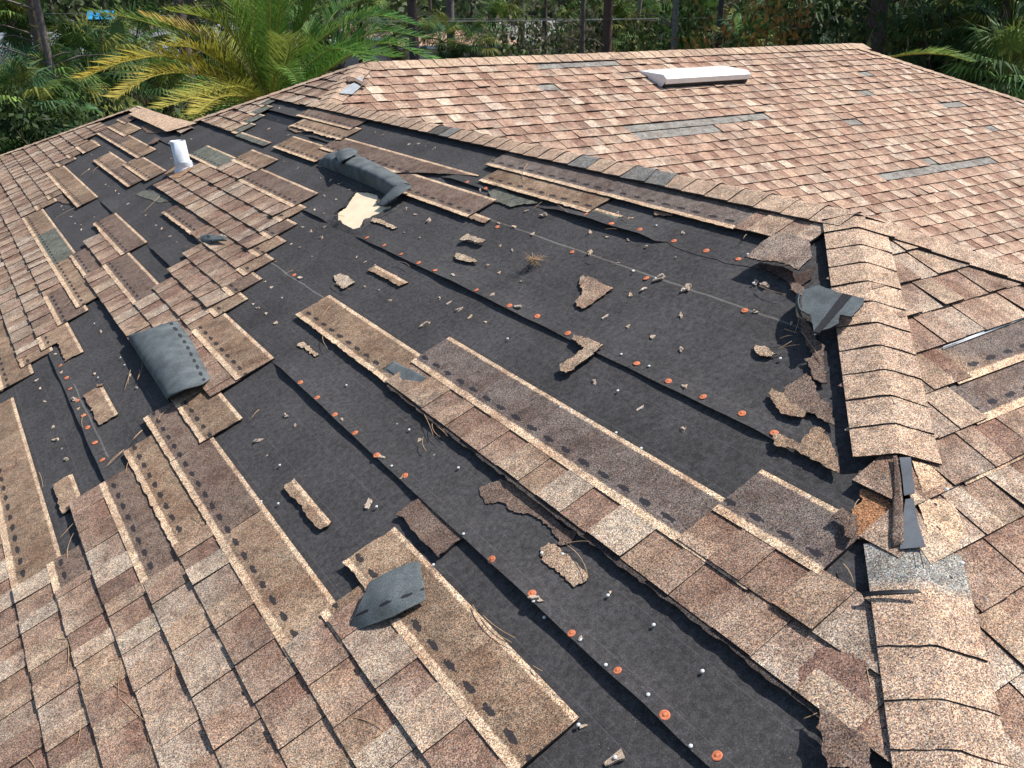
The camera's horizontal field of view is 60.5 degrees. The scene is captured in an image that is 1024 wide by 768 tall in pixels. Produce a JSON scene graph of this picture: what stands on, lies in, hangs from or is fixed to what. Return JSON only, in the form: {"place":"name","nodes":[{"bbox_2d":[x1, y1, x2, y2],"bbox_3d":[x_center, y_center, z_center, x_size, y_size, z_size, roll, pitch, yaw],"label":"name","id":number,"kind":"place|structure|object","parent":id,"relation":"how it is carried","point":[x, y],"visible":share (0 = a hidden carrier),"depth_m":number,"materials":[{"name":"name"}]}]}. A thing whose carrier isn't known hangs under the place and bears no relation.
{"place":"outdoors","nodes":[
{"label":"outdoors","id":0,"kind":"place"},
{"bbox_2d":[46,13,666,18],"bbox_3d":[0.581,-16.310,38.512,58.395,0.589,0.012,-1,23,-1],"label":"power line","id":1,"kind":"object","parent":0,"point":[237,16],"visible":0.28,"depth_m":38.24,"materials":[{"name":"black"}]},
{"bbox_2d":[73,17,730,21],"bbox_3d":[1.087,-15.276,36.271,55.062,0.508,0.012,-2,23,-3],"label":"power line","id":2,"kind":"object","parent":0,"point":[451,21],"visible":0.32,"depth_m":36.36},
{"bbox_2d":[80,15,843,20],"bbox_3d":[4.535,-16.543,39.300,60.972,0.408,0.012,-5,24,-11],"label":"power line","id":3,"kind":"object","parent":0,"point":[386,20],"visible":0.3,"depth_m":37.44,"materials":[{"name":"black"}]},
{"bbox_2d":[390,31,535,59],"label":"neighbour house","id":4,"kind":"structure","parent":0,"point":[431,50],"depth_m":61.44,"materials":[{"name":"paint"}]},
{"bbox_2d":[890,46,975,61],"bbox_3d":[7.167,-5.649,14.945,0.511,0.252,1.528,-20,30,-38],"label":"palm frond","id":5,"kind":"object","parent":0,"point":[933,50],"visible":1,"depth_m":14.88,"materials":[{"name":"green plant"}]},
{"bbox_3d":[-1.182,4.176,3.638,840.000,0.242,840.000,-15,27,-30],"label":"ground","id":6,"kind":"structure","parent":0,"visible":0},
{"bbox_2d":[0,2,31,63],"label":"fan palm","id":7,"kind":"object","parent":6,"relation":"on","point":[12,23],"visible":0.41,"depth_m":31.78,"materials":[{"name":"green plant"}]},
{"bbox_2d":[0,104,39,153],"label":"fan palm","id":8,"kind":"object","parent":6,"relation":"on","point":[9,145],"visible":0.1,"depth_m":18.56,"materials":[{"name":"green plant"}]},
{"bbox_2d":[0,0,64,91],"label":"pine tree","id":9,"kind":"object","parent":6,"relation":"on","point":[35,34],"visible":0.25,"depth_m":25.54,"materials":[{"name":"brown plant"}]},
{"bbox_2d":[0,0,65,121],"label":"fan palm","id":10,"kind":"object","parent":6,"relation":"on","point":[22,12],"visible":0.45,"depth_m":31.38,"materials":[{"name":"green plant"}]},
{"bbox_2d":[0,50,70,152],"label":"fan palm","id":11,"kind":"object","parent":6,"relation":"on","point":[5,78],"visible":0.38,"depth_m":18.55,"materials":[{"name":"green plant"}]},
{"bbox_2d":[0,0,104,123],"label":"pine tree","id":12,"kind":"object","parent":6,"relation":"on","point":[48,56],"visible":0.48,"depth_m":20.04,"materials":[{"name":"brown plant"}]},
{"bbox_2d":[0,52,111,153],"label":"fan palm","id":13,"kind":"object","parent":6,"relation":"on","point":[50,96],"visible":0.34,"depth_m":18.81,"materials":[{"name":"green plant"}]},
{"bbox_2d":[8,35,106,132],"bbox_3d":[-10.985,-5.981,21.421,2.584,4.780,2.864,-15,27,-30],"label":"fan palm","id":14,"kind":"object","parent":6,"relation":"on","point":[65,68],"visible":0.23,"depth_m":20.66,"materials":[{"name":"green plant"}]},
{"bbox_2d":[0,96,164,142],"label":"bush","id":15,"kind":"object","parent":6,"relation":"on","point":[3,129],"depth_m":17.30,"materials":[{"name":"green plant"}]},
{"bbox_2d":[32,11,151,128],"bbox_3d":[-10.721,-6.877,22.812,3.385,5.326,3.167,-15,27,-30],"label":"fan palm","id":16,"kind":"object","parent":6,"relation":"on","point":[76,34],"visible":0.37,"depth_m":21.91,"materials":[{"name":"green plant"}]},
{"bbox_2d":[0,32,191,106],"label":"neighbour house","id":17,"kind":"structure","parent":6,"relation":"on","point":[63,44],"depth_m":50.21,"materials":[{"name":"paint"}]},
{"bbox_2d":[0,84,218,154],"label":"bush","id":18,"kind":"object","parent":6,"relation":"on","point":[36,123],"visible":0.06,"depth_m":17.27,"materials":[{"name":"green plant"}]},
{"bbox_2d":[72,9,164,111],"bbox_3d":[-11.269,-7.941,25.265,3.296,5.367,3.257,3,23,8],"label":"fan palm","id":19,"kind":"object","parent":6,"relation":"on","point":[123,29],"visible":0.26,"depth_m":24.58,"materials":[{"name":"green plant"}]},
{"bbox_2d":[82,86,173,121],"bbox_3d":[-7.972,-4.088,18.914,5.475,4.619,4.483,18,30,37],"label":"bush","id":20,"kind":"object","parent":6,"relation":"on","point":[100,108],"visible":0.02,"depth_m":17.55,"materials":[{"name":"green plant"}]},
{"bbox_2d":[90,0,193,106],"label":"fan palm","id":21,"kind":"object","parent":6,"relation":"on","point":[142,26],"visible":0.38,"depth_m":26.88,"materials":[{"name":"green plant"}]},
{"bbox_2d":[40,80,247,135],"bbox_3d":[-7.209,-4.350,19.541,4.759,4.920,4.897,12,26,27],"label":"bush","id":22,"kind":"object","parent":6,"relation":"on","point":[80,102],"visible":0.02,"depth_m":18.44,"materials":[{"name":"green plant"}]},
{"bbox_2d":[57,33,251,116],"bbox_3d":[-15.721,-12.830,38.856,8.792,5.188,6.085,-20,30,-38],"label":"bush","id":23,"kind":"object","parent":6,"relation":"on","point":[119,73],"visible":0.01,"depth_m":38.16,"materials":[{"name":"green plant"}]},
{"bbox_2d":[125,20,205,43],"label":"neighbour house","id":24,"kind":"structure","parent":6,"relation":"on","point":[156,33],"depth_m":63.42,"materials":[{"name":"paint"}]},
{"bbox_2d":[86,10,114,18],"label":"blue tarp","id":25,"kind":"object","parent":24,"relation":"on","point":[91,14],"visible":0.25,"depth_m":60.46,"materials":[{"name":"plastic"}]},
{"bbox_2d":[120,47,220,120],"bbox_3d":[-7.678,-5.528,20.611,2.479,4.558,2.356,16,28,33],"label":"fan palm","id":26,"kind":"object","parent":6,"relation":"on","point":[160,81],"visible":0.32,"depth_m":19.81,"materials":[{"name":"green plant"}]},
{"bbox_2d":[87,0,280,115],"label":"bush","id":27,"kind":"object","parent":6,"relation":"on","point":[110,5],"visible":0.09,"depth_m":34.60,"materials":[{"name":"green plant"}]},
{"bbox_2d":[168,0,230,121],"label":"pine tree","id":28,"kind":"object","parent":6,"relation":"on","point":[182,15],"visible":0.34,"depth_m":31.49,"materials":[{"name":"brown plant"}]},
{"bbox_2d":[186,0,229,113],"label":"pine tree","id":29,"kind":"object","parent":6,"relation":"on","point":[190,2],"visible":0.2,"depth_m":34.92,"materials":[{"name":"brown plant"}]},
{"bbox_2d":[189,0,248,92],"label":"fan palm","id":30,"kind":"object","parent":6,"relation":"on","point":[221,6],"visible":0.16,"depth_m":38.63,"materials":[{"name":"green plant"}]},
{"bbox_2d":[68,0,439,121],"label":"feather palm","id":31,"kind":"object","parent":6,"relation":"on","point":[266,25],"visible":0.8,"depth_m":13.50,"materials":[{"name":"green plant"}]},
{"bbox_2d":[199,23,335,74],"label":"neighbour house","id":32,"kind":"structure","parent":6,"relation":"on","point":[219,25],"depth_m":70.14,"materials":[{"name":"paint"}]},
{"bbox_2d":[204,0,347,107],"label":"bush","id":33,"kind":"object","parent":6,"relation":"on","point":[327,37],"visible":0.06,"depth_m":37.05,"materials":[{"name":"green plant"}]},
{"bbox_2d":[288,0,351,51],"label":"fan palm","id":34,"kind":"object","parent":6,"relation":"on","point":[327,5],"visible":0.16,"depth_m":44.44,"materials":[{"name":"green plant"}]},
{"bbox_2d":[324,0,368,73],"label":"pine tree","id":35,"kind":"object","parent":6,"relation":"on","point":[341,65],"visible":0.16,"depth_m":36.40,"materials":[{"name":"brown plant"}]},
{"bbox_2d":[289,19,406,67],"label":"neighbour house","id":36,"kind":"structure","parent":6,"relation":"on","point":[350,61],"depth_m":81.60,"materials":[{"name":"paint"}]},
{"bbox_2d":[357,46,373,58],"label":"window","id":37,"kind":"structure","parent":36,"relation":"in","point":[372,56],"depth_m":81.56,"materials":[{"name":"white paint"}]},
{"bbox_2d":[332,0,392,62],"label":"fan palm","id":38,"kind":"object","parent":6,"relation":"on","point":[372,4],"visible":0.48,"depth_m":47.07,"materials":[{"name":"green plant"}]},
{"bbox_2d":[373,10,408,60],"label":"fan palm","id":39,"kind":"object","parent":6,"relation":"on","point":[396,58],"visible":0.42,"depth_m":43.06,"materials":[{"name":"green plant"}]},
{"bbox_2d":[375,0,439,59],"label":"pine tree","id":40,"kind":"object","parent":6,"relation":"on","point":[412,9],"visible":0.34,"depth_m":27.52,"materials":[{"name":"brown plant"}]},
{"bbox_2d":[418,6,471,58],"bbox_3d":[-2.801,-12.981,36.871,3.124,5.394,2.897,-15,27,-30],"label":"fan palm","id":41,"kind":"object","parent":6,"relation":"on","point":[443,53],"visible":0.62,"depth_m":35.83,"materials":[{"name":"green plant"}]},
{"bbox_2d":[446,0,466,52],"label":"pine tree","id":42,"kind":"object","parent":6,"relation":"on","point":[450,8],"visible":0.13,"depth_m":38.46,"materials":[{"name":"brown plant"}]},
{"bbox_2d":[442,18,503,57],"bbox_3d":[-1.525,-12.291,35.779,2.622,4.975,2.591,3,23,7],"label":"fan palm","id":43,"kind":"object","parent":6,"relation":"on","point":[470,32],"visible":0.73,"depth_m":34.96,"materials":[{"name":"green plant"}]},
{"bbox_2d":[470,0,534,56],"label":"fan palm","id":44,"kind":"object","parent":6,"relation":"on","point":[499,7],"visible":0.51,"depth_m":40.54,"materials":[{"name":"green plant"}]},
{"bbox_2d":[0,43,1023,767],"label":"house","id":45,"kind":"structure","parent":6,"relation":"on","point":[298,597],"depth_m":3.11,"materials":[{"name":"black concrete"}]},
{"bbox_2d":[253,438,263,442],"bbox_3d":[-1.035,0.229,3.581,0.051,0.015,0.017,-18,34,8],"label":"shingle crumb","id":46,"kind":"object","parent":45,"relation":"on","point":[257,440],"visible":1,"depth_m":3.58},
{"bbox_2d":[297,342,318,356],"bbox_3d":[-0.939,-0.159,4.050,0.035,0.020,0.213,-16,28,-32],"label":"shingle scrap","id":47,"kind":"object","parent":45,"relation":"on","point":[302,345],"visible":1,"depth_m":4.05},
{"bbox_2d":[334,273,355,289],"bbox_3d":[-0.869,-0.532,4.507,0.072,0.037,0.212,-12,26,-25],"label":"shingle scrap","id":48,"kind":"object","parent":45,"relation":"on","point":[343,281],"visible":1,"depth_m":4.49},
{"bbox_2d":[364,498,371,508],"bbox_3d":[-0.491,0.409,3.009,0.022,0.011,0.050,-13,35,16],"label":"shingle crumb","id":49,"kind":"object","parent":45,"relation":"on","point":[368,503],"visible":1,"depth_m":3.00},
{"bbox_2d":[371,218,396,229],"bbox_3d":[-0.722,-0.900,4.922,0.042,0.022,0.306,-15,27,-30],"label":"shingle scrap","id":50,"kind":"object","parent":45,"relation":"on","point":[382,222],"visible":1,"depth_m":4.92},
{"bbox_2d":[419,321,430,327],"bbox_3d":[-0.384,-0.264,3.850,0.054,0.019,0.022,-26,34,-4],"label":"shingle crumb","id":51,"kind":"object","parent":45,"relation":"on","point":[426,323],"visible":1,"depth_m":3.84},
{"bbox_2d":[455,252,477,262],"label":"shingle scrap","id":52,"kind":"object","parent":45,"relation":"on","point":[461,257],"visible":1,"depth_m":4.20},
{"bbox_2d":[459,234,485,243],"bbox_3d":[-0.196,-0.710,4.325,0.060,0.030,0.177,-15,27,-30],"label":"shingle scrap","id":53,"kind":"object","parent":45,"relation":"on","point":[474,239],"visible":1,"depth_m":4.33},
{"bbox_2d":[472,605,511,642],"bbox_3d":[-0.061,0.653,2.386,0.017,0.008,0.200,-15,27,-30],"label":"pine needle","id":54,"kind":"object","parent":45,"relation":"on","point":[487,625],"visible":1,"depth_m":2.38,"materials":[{"name":"brown plant"}]},
{"bbox_2d":[524,252,543,265],"bbox_3d":[0.096,-0.551,3.920,0.097,0.075,0.103,-15,27,-30],"label":"needle tangle","id":55,"kind":"object","parent":45,"relation":"on","point":[531,259],"visible":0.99,"depth_m":3.91,"materials":[{"name":"brown plant"}]},
{"bbox_2d":[527,595,543,601],"bbox_3d":[0.065,0.585,2.395,0.050,0.015,0.016,-1,40,30],"label":"shingle crumb","id":56,"kind":"object","parent":45,"relation":"on","point":[535,598],"visible":1,"depth_m":2.39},
{"bbox_2d":[541,542,587,587],"bbox_3d":[0.144,0.510,2.482,0.060,0.030,0.206,-15,27,-30],"label":"shingle scrap","id":57,"kind":"object","parent":45,"relation":"on","point":[569,569],"visible":1,"depth_m":2.48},
{"bbox_2d":[567,545,587,575],"bbox_3d":[0.188,0.494,2.455,0.012,0.016,0.149,-8,24,-18],"label":"pine needle","id":58,"kind":"object","parent":57,"relation":"on","point":[579,556],"visible":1,"depth_m":2.46,"materials":[{"name":"brown plant"}]},
{"bbox_2d":[559,335,603,373],"bbox_3d":[0.224,-0.115,3.256,0.176,0.080,0.174,-15,27,-30],"label":"shingle scrap","id":59,"kind":"object","parent":45,"relation":"on","point":[589,346],"visible":1,"depth_m":3.22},
{"bbox_2d":[575,275,612,308],"bbox_3d":[0.295,-0.377,3.594,0.160,0.073,0.213,-15,27,-30],"label":"shingle scrap","id":60,"kind":"object","parent":45,"relation":"on","point":[594,290],"visible":1,"depth_m":3.56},
{"bbox_2d":[604,749,624,766],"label":"shingle crumb","id":61,"kind":"object","parent":45,"relation":"on","point":[611,761],"visible":1,"depth_m":1.98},
{"bbox_2d":[652,273,665,281],"bbox_3d":[0.581,-0.422,3.483,0.058,0.022,0.032,-18,34,9],"label":"shingle crumb","id":62,"kind":"object","parent":45,"relation":"on","point":[660,276],"visible":1,"depth_m":3.48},
{"bbox_2d":[681,283,690,291],"bbox_3d":[0.665,-0.370,3.359,0.058,0.019,0.022,-37,36,-18],"label":"shingle crumb","id":63,"kind":"object","parent":45,"relation":"on","point":[689,284],"visible":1,"depth_m":3.35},
{"bbox_2d":[760,283,769,287],"bbox_3d":[0.920,-0.362,3.195,0.020,0.017,0.047,-38,36,-20],"label":"shingle crumb","id":64,"kind":"object","parent":45,"relation":"on","point":[764,285],"visible":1,"depth_m":3.19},
{"bbox_2d":[754,344,776,356],"bbox_3d":[0.829,-0.109,2.904,0.041,0.024,0.100,-8,24,-18],"label":"shingle scrap","id":65,"kind":"object","parent":45,"relation":"on","point":[762,351],"visible":1,"depth_m":2.90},
{"bbox_2d":[942,516,950,521],"bbox_3d":[1.075,0.333,2.170,0.020,0.008,0.009,-11,36,19],"label":"shingle crumb","id":66,"kind":"object","parent":45,"relation":"on","point":[945,518],"visible":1,"depth_m":2.17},
{"bbox_2d":[1,0,1023,50],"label":"wood","id":67,"kind":"object","parent":6,"relation":"on","point":[465,9],"visible":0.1,"depth_m":81.76,"materials":[{"name":"green plant"}]},
{"bbox_2d":[484,21,572,55],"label":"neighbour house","id":68,"kind":"structure","parent":6,"relation":"on","point":[530,30],"depth_m":76.28,"materials":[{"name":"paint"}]},
{"bbox_2d":[520,0,537,55],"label":"pine tree","id":69,"kind":"object","parent":6,"relation":"on","point":[521,24],"visible":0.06,"depth_m":53.36,"materials":[{"name":"brown plant"}]},
{"bbox_2d":[476,0,614,56],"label":"bush","id":70,"kind":"object","parent":6,"relation":"on","point":[572,47],"visible":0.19,"depth_m":37.38,"materials":[{"name":"green plant"}]},
{"bbox_2d":[528,0,566,54],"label":"pine tree","id":71,"kind":"object","parent":6,"relation":"on","point":[544,16],"visible":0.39,"depth_m":40.57,"materials":[{"name":"brown plant"}]},
{"bbox_2d":[547,7,579,53],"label":"fan palm","id":72,"kind":"object","parent":6,"relation":"on","point":[566,13],"visible":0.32,"depth_m":47.77,"materials":[{"name":"green plant"}]},
{"bbox_2d":[556,0,593,53],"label":"pine tree","id":73,"kind":"object","parent":6,"relation":"on","point":[582,36],"visible":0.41,"depth_m":31.34,"materials":[{"name":"brown plant"}]},
{"bbox_2d":[518,0,636,54],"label":"bush","id":74,"kind":"object","parent":6,"relation":"on","point":[548,27],"visible":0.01,"depth_m":55.46,"materials":[{"name":"green plant"}]},
{"bbox_2d":[583,0,614,52],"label":"pine tree","id":75,"kind":"object","parent":6,"relation":"on","point":[606,44],"visible":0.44,"depth_m":30.30,"materials":[{"name":"brown plant"}]},
{"bbox_2d":[587,0,640,51],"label":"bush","id":76,"kind":"object","parent":6,"relation":"on","point":[620,11],"visible":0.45,"depth_m":42.52,"materials":[{"name":"green plant"}]},
{"bbox_2d":[560,0,685,51],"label":"bush","id":77,"kind":"object","parent":6,"relation":"on","point":[633,19],"visible":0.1,"depth_m":42.36,"materials":[{"name":"green plant"}]},
{"bbox_2d":[618,0,641,35],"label":"pine tree","id":78,"kind":"object","parent":6,"relation":"on","point":[639,3],"visible":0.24,"depth_m":45.58,"materials":[{"name":"brown plant"}]},
{"bbox_2d":[621,0,670,49],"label":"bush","id":79,"kind":"object","parent":6,"relation":"on","point":[652,6],"visible":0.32,"depth_m":51.77,"materials":[{"name":"green plant"}]},
{"bbox_2d":[640,0,680,49],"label":"pine tree","id":80,"kind":"object","parent":6,"relation":"on","point":[674,25],"visible":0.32,"depth_m":27.35,"materials":[{"name":"brown plant"}]},
{"bbox_2d":[615,0,713,50],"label":"bush","id":81,"kind":"object","parent":6,"relation":"on","point":[631,5],"visible":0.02,"depth_m":57.03,"materials":[{"name":"green plant"}]},
{"bbox_2d":[618,0,740,51],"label":"bush","id":82,"kind":"object","parent":6,"relation":"on","point":[682,10],"visible":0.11,"depth_m":35.88,"materials":[{"name":"green plant"}]},
{"bbox_2d":[655,4,721,49],"bbox_3d":[7.760,-13.819,38.562,3.513,5.474,3.492,-15,27,-30],"label":"fan palm","id":83,"kind":"object","parent":6,"relation":"on","point":[696,18],"visible":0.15,"depth_m":37.69,"materials":[{"name":"green plant"}]},
{"bbox_2d":[660,0,743,47],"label":"fan palm","id":84,"kind":"object","parent":6,"relation":"on","point":[708,3],"visible":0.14,"depth_m":38.85,"materials":[{"name":"green plant"}]},
{"bbox_2d":[699,0,737,47],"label":"pine tree","id":85,"kind":"object","parent":6,"relation":"on","point":[721,6],"visible":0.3,"depth_m":34.16,"materials":[{"name":"brown plant"}]},
{"bbox_2d":[671,0,815,49],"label":"bush","id":86,"kind":"object","parent":6,"relation":"on","point":[723,29],"visible":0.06,"depth_m":22.50,"materials":[{"name":"green plant"}]},
{"bbox_2d":[703,5,785,47],"bbox_3d":[8.695,-11.625,33.479,3.479,5.442,3.521,5,24,13],"label":"fan palm","id":87,"kind":"object","parent":6,"relation":"on","point":[738,28],"visible":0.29,"depth_m":32.56,"materials":[{"name":"green plant"}]},
{"bbox_2d":[665,0,841,49],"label":"bush","id":88,"kind":"object","parent":6,"relation":"on","point":[747,8],"visible":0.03,"depth_m":36.46,"materials":[{"name":"green plant"}]},
{"bbox_2d":[748,0,800,44],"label":"fan palm","id":89,"kind":"object","parent":6,"relation":"on","point":[769,3],"visible":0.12,"depth_m":35.59,"materials":[{"name":"green plant"}]},
{"bbox_2d":[734,0,849,45],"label":"fan palm","id":90,"kind":"object","parent":6,"relation":"on","point":[793,3],"visible":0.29,"depth_m":33.62,"materials":[{"name":"green plant"}]},
{"bbox_2d":[707,0,958,47],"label":"bush","id":91,"kind":"object","parent":6,"relation":"on","point":[797,32],"visible":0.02,"depth_m":33.59,"materials":[{"name":"green plant"}]},
{"bbox_2d":[812,1,857,43],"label":"fan palm","id":92,"kind":"object","parent":6,"relation":"on","point":[820,20],"visible":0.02,"depth_m":42.65,"materials":[{"name":"green plant"}]},
{"bbox_2d":[820,0,911,43],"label":"fan palm","id":93,"kind":"object","parent":6,"relation":"on","point":[852,10],"visible":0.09,"depth_m":30.07,"materials":[{"name":"green plant"}]},
{"bbox_2d":[846,0,922,66],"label":"pine tree","id":94,"kind":"object","parent":6,"relation":"on","point":[880,34],"visible":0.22,"depth_m":22.33,"materials":[{"name":"brown plant"}]},
{"bbox_2d":[860,0,909,42],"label":"pine tree","id":95,"kind":"object","parent":6,"relation":"on","point":[864,20],"visible":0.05,"depth_m":28.46,"materials":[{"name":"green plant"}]},
{"bbox_2d":[838,0,940,59],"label":"fan palm","id":96,"kind":"object","parent":6,"relation":"on","point":[892,5],"visible":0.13,"depth_m":26.62,"materials":[{"name":"green plant"}]},
{"bbox_2d":[798,0,1023,57],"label":"bush","id":97,"kind":"object","parent":6,"relation":"on","point":[839,11],"visible":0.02,"depth_m":29.67,"materials":[{"name":"green plant"}]},
{"bbox_2d":[801,0,1022,73],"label":"bush","id":98,"kind":"object","parent":6,"relation":"on","point":[833,27],"visible":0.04,"depth_m":26.54,"materials":[{"name":"green plant"}]},
{"bbox_2d":[882,0,962,72],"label":"fan palm","id":99,"kind":"object","parent":6,"relation":"on","point":[921,42],"visible":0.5,"depth_m":23.12,"materials":[{"name":"green plant"}]},
{"bbox_2d":[843,0,1023,87],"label":"bush","id":100,"kind":"object","parent":6,"relation":"on","point":[881,17],"visible":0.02,"depth_m":21.19,"materials":[{"name":"green plant"}]},
{"bbox_2d":[886,0,990,76],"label":"fan palm","id":101,"kind":"object","parent":6,"relation":"on","point":[932,4],"visible":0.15,"depth_m":23.96,"materials":[{"name":"green plant"}]},
{"bbox_2d":[924,0,1018,64],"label":"fan palm","id":102,"kind":"object","parent":6,"relation":"on","point":[980,7],"visible":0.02,"depth_m":25.64,"materials":[{"name":"green plant"}]},
{"bbox_2d":[921,1,1023,94],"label":"fan palm","id":103,"kind":"object","parent":6,"relation":"on","point":[965,32],"visible":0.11,"depth_m":21.24,"materials":[{"name":"green plant"}]},
{"bbox_2d":[931,0,1023,98],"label":"fan palm","id":104,"kind":"object","parent":6,"relation":"on","point":[994,5],"visible":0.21,"depth_m":21.16,"materials":[{"name":"green plant"}]},
{"bbox_2d":[940,14,1023,99],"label":"fan palm","id":105,"kind":"object","parent":6,"relation":"on","point":[1005,43],"visible":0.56,"depth_m":18.38,"materials":[{"name":"green plant"}]},
{"bbox_2d":[971,0,1014,81],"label":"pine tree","id":106,"kind":"object","parent":6,"relation":"on","point":[1007,2],"visible":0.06,"depth_m":21.19,"materials":[{"name":"brown plant"}]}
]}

